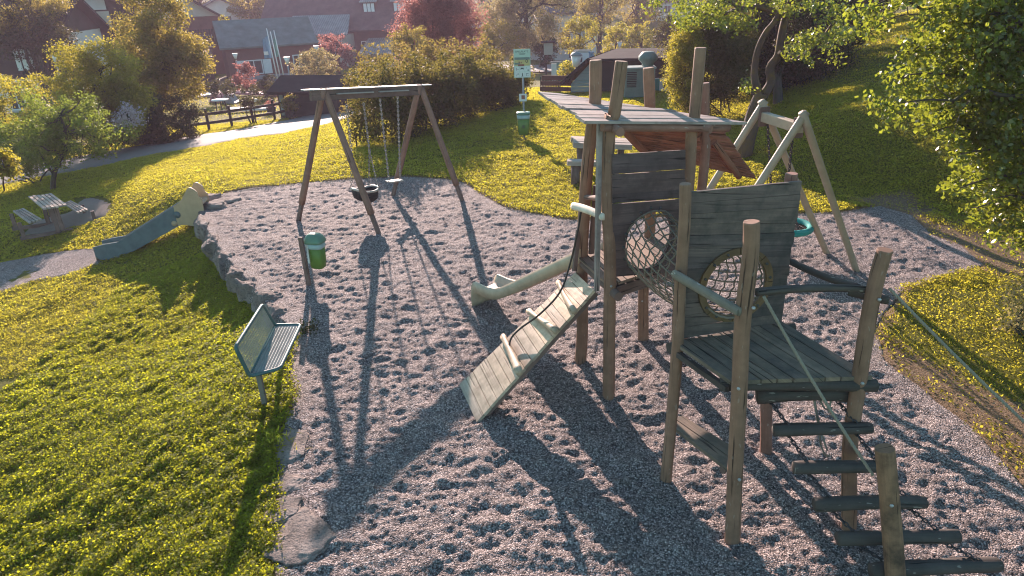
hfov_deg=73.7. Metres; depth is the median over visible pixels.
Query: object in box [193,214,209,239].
boulder
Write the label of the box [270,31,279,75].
flagpole
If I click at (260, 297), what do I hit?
boulder
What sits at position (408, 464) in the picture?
gravel
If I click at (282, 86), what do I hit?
golf hut
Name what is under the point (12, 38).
yew tree
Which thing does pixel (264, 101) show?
grass
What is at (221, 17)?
village tree
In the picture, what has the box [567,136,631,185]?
log table
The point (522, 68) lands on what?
sign post
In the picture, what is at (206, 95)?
golf lane
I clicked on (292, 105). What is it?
garden shrub
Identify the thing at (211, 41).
window
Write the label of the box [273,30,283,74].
flagpole
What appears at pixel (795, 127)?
nest swing
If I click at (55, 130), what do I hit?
young tree
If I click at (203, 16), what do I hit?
boarded chalet
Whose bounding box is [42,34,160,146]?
round tree
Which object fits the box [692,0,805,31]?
bank tree
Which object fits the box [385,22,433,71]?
hazel bush
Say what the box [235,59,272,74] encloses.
window
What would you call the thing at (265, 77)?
garden shrub
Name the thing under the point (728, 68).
laurel bush
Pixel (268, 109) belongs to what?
flower tub
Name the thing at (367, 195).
swing set
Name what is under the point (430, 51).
shrub border
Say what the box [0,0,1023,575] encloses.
lawn
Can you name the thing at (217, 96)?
golf obstacle
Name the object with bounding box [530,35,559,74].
yard tree
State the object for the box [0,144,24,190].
sapling
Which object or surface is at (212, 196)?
boulder
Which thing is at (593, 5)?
yard tree
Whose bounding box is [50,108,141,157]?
dark shrub
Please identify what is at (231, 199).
boulder
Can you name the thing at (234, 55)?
street lamp
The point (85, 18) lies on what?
farmhouse
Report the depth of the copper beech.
45.11 m
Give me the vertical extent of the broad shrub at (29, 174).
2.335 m
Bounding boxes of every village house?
[466,15,516,50]
[631,0,701,20]
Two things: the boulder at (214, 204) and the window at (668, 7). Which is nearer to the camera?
the boulder at (214, 204)
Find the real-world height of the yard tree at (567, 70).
1.618 m
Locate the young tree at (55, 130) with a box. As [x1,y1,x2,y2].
[0,81,139,189]
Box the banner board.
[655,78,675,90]
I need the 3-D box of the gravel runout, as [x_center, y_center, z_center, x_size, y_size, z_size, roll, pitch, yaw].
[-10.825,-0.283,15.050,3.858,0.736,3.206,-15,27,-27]
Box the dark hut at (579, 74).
[540,48,669,92]
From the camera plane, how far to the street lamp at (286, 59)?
42.67 m
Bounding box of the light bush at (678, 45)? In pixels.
[660,21,712,112]
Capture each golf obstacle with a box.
[209,91,223,102]
[223,93,240,103]
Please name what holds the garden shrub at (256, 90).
on the lawn at (992, 410)
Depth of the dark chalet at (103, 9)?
51.88 m
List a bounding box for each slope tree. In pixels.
[477,0,498,13]
[632,0,662,23]
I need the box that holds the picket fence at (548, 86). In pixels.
[540,76,560,92]
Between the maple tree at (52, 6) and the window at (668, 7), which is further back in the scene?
the window at (668, 7)
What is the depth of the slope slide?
14.63 m
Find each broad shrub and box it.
[0,72,90,171]
[0,121,78,184]
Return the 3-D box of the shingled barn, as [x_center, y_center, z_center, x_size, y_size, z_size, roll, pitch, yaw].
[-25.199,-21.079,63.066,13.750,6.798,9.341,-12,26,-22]
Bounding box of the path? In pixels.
[0,108,372,185]
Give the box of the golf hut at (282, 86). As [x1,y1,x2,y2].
[267,75,364,117]
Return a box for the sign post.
[513,49,530,139]
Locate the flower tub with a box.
[264,99,276,112]
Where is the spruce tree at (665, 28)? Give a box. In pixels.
[653,8,678,47]
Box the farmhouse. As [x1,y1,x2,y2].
[0,0,114,113]
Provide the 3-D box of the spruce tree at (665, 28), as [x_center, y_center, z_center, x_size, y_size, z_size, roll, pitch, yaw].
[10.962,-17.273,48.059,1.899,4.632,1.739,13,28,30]
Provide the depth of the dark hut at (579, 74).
28.78 m
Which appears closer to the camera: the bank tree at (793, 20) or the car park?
the bank tree at (793, 20)
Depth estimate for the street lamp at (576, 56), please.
31.18 m
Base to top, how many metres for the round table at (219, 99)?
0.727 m
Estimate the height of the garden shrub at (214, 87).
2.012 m
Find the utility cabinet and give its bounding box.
[624,51,657,97]
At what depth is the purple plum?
67.59 m
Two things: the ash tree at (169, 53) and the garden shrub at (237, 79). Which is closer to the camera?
the ash tree at (169, 53)
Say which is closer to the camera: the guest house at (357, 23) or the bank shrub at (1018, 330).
the bank shrub at (1018, 330)
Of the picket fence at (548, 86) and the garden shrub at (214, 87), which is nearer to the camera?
the picket fence at (548, 86)
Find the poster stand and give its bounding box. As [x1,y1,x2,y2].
[550,61,564,80]
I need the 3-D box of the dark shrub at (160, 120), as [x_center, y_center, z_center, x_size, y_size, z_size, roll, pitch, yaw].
[-15.009,-7.234,28.961,3.665,2.865,3.685,-2,24,0]
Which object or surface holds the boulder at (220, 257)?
on the gravel
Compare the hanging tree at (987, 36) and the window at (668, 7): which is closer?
the hanging tree at (987, 36)
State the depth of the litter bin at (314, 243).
10.57 m
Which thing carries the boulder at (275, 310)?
on the gravel
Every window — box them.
[5,81,25,110]
[13,50,32,70]
[200,34,213,46]
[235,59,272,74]
[292,54,305,66]
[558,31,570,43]
[664,5,670,12]
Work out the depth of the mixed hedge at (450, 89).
21.46 m
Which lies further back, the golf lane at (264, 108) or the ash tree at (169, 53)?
the golf lane at (264, 108)
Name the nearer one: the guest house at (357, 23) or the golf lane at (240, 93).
the golf lane at (240, 93)
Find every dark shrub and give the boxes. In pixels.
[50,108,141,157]
[122,85,206,147]
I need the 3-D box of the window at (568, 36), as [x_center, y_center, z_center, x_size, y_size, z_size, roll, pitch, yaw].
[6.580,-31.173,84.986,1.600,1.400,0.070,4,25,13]
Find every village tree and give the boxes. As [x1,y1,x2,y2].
[218,14,229,19]
[225,0,264,18]
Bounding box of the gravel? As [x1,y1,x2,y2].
[198,176,1023,575]
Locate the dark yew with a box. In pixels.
[704,0,881,104]
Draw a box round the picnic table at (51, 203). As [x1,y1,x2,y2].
[9,193,95,239]
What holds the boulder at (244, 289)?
on the gravel
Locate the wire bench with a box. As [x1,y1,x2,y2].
[234,304,301,405]
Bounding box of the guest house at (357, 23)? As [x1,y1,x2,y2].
[261,0,435,67]
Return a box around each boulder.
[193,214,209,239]
[201,233,218,257]
[203,199,227,209]
[208,193,221,199]
[214,250,234,279]
[218,196,241,203]
[226,265,245,292]
[235,276,256,303]
[251,288,282,314]
[259,472,305,499]
[261,507,336,566]
[262,496,303,524]
[263,302,288,328]
[270,429,309,465]
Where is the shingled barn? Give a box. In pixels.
[180,16,317,80]
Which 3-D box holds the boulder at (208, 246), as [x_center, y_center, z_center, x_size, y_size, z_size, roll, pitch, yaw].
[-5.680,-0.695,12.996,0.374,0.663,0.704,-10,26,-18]
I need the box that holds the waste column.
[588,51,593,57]
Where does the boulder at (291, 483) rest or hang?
on the gravel
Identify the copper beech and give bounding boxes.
[382,0,489,67]
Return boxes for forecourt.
[190,77,276,84]
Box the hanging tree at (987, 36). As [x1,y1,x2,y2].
[835,0,1023,256]
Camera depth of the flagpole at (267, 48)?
52.12 m
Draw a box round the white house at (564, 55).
[518,0,601,60]
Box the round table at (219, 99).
[211,98,228,110]
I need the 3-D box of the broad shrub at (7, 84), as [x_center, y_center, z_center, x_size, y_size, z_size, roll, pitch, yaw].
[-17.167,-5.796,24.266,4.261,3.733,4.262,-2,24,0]
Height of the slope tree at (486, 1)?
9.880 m
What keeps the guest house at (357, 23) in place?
on the lawn at (992, 410)
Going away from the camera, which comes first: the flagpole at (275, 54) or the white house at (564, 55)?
the flagpole at (275, 54)
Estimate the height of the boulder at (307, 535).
0.097 m
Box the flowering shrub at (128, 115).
[106,100,148,130]
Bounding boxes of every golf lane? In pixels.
[199,92,212,97]
[230,107,265,110]
[235,91,276,95]
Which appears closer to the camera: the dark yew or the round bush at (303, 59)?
the dark yew
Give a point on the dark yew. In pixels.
(786, 73)
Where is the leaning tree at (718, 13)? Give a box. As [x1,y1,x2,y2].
[637,0,858,157]
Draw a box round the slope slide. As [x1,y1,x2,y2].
[93,182,208,259]
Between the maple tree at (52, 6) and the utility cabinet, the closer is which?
the utility cabinet
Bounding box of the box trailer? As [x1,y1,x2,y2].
[572,49,590,64]
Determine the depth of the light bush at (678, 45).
20.20 m
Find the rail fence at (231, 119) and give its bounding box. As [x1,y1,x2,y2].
[189,99,284,129]
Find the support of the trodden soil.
on the lawn at (992, 410)
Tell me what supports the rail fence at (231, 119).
on the lawn at (992, 410)
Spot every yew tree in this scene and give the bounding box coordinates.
[0,8,77,109]
[22,16,82,104]
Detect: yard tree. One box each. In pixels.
[468,17,521,62]
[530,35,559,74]
[556,14,601,54]
[557,60,574,80]
[574,0,628,53]
[599,21,633,52]
[611,0,662,47]
[624,20,659,47]
[649,13,677,47]
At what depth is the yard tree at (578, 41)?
61.36 m
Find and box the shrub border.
[339,32,504,116]
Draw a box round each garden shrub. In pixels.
[200,76,241,103]
[231,61,258,90]
[239,80,274,101]
[239,95,261,123]
[255,74,276,98]
[278,92,300,118]
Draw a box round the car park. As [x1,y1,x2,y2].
[498,64,571,71]
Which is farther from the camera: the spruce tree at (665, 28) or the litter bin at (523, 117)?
the spruce tree at (665, 28)
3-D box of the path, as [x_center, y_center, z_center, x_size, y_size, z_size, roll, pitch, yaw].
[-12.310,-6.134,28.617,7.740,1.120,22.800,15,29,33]
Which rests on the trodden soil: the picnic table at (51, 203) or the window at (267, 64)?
the picnic table at (51, 203)
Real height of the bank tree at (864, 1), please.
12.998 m
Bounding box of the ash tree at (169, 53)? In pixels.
[106,0,218,113]
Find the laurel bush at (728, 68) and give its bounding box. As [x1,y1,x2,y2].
[653,0,769,116]
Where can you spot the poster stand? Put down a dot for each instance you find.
(553, 67)
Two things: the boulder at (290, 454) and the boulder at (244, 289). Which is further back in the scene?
the boulder at (244, 289)
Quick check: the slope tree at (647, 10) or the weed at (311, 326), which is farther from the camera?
the slope tree at (647, 10)
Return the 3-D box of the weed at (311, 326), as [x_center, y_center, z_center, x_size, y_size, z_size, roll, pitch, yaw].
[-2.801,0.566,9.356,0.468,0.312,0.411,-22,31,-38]
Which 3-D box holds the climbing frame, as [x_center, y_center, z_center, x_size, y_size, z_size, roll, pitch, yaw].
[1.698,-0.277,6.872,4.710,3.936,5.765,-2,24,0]
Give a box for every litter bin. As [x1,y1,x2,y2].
[298,232,325,285]
[516,111,529,134]
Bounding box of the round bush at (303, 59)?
[285,47,342,74]
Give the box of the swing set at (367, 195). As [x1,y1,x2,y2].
[296,84,463,233]
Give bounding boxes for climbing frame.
[459,47,1023,575]
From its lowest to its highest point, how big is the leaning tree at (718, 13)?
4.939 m
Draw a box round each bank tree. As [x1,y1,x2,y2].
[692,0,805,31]
[860,0,904,21]
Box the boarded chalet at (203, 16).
[140,0,227,73]
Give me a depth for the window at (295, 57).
62.97 m
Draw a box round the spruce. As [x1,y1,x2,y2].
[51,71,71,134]
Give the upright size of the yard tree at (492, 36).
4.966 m
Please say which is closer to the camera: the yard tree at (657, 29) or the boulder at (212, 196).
the boulder at (212, 196)
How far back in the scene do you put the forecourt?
60.98 m
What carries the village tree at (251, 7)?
on the lawn at (992, 410)
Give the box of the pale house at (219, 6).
[203,0,248,19]
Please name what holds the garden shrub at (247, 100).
on the lawn at (992, 410)
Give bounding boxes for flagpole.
[263,28,277,78]
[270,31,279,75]
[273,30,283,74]
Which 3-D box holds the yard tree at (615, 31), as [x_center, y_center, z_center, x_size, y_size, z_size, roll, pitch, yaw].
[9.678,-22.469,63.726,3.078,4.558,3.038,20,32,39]
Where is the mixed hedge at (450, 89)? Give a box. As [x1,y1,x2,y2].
[339,47,539,146]
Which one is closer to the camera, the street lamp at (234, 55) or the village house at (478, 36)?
the street lamp at (234, 55)
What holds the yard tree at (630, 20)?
on the lawn at (992, 410)
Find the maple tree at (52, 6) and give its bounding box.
[0,0,78,103]
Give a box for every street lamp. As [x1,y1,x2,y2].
[232,53,238,73]
[283,57,289,74]
[570,51,582,68]
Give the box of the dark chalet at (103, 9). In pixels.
[85,0,152,79]
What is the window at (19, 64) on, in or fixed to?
in the farmhouse
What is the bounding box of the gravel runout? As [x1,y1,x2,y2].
[0,248,102,291]
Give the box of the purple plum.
[317,33,355,73]
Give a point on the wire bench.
(275, 349)
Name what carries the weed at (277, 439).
on the gravel
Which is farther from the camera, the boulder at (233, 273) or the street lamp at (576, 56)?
the street lamp at (576, 56)
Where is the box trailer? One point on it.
(585, 54)
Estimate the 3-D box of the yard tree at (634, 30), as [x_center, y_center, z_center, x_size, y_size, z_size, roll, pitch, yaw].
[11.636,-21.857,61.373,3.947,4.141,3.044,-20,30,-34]
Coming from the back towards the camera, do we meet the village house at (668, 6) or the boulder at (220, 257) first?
the village house at (668, 6)
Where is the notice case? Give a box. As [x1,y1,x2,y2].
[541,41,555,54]
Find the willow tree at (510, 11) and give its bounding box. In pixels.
[474,0,582,59]
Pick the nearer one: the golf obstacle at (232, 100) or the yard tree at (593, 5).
the golf obstacle at (232, 100)
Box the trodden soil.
[25,198,110,234]
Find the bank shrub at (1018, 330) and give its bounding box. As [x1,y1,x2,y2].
[991,265,1023,339]
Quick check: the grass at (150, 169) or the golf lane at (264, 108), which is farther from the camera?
the golf lane at (264, 108)
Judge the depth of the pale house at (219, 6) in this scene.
93.07 m
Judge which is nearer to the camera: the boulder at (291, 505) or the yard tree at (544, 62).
the boulder at (291, 505)
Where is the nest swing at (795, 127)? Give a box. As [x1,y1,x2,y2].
[707,99,859,271]
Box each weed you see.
[245,426,310,457]
[298,316,326,335]
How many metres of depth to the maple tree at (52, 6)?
41.78 m
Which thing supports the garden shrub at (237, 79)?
on the lawn at (992, 410)
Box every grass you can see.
[0,73,1023,378]
[0,252,302,575]
[1,95,301,156]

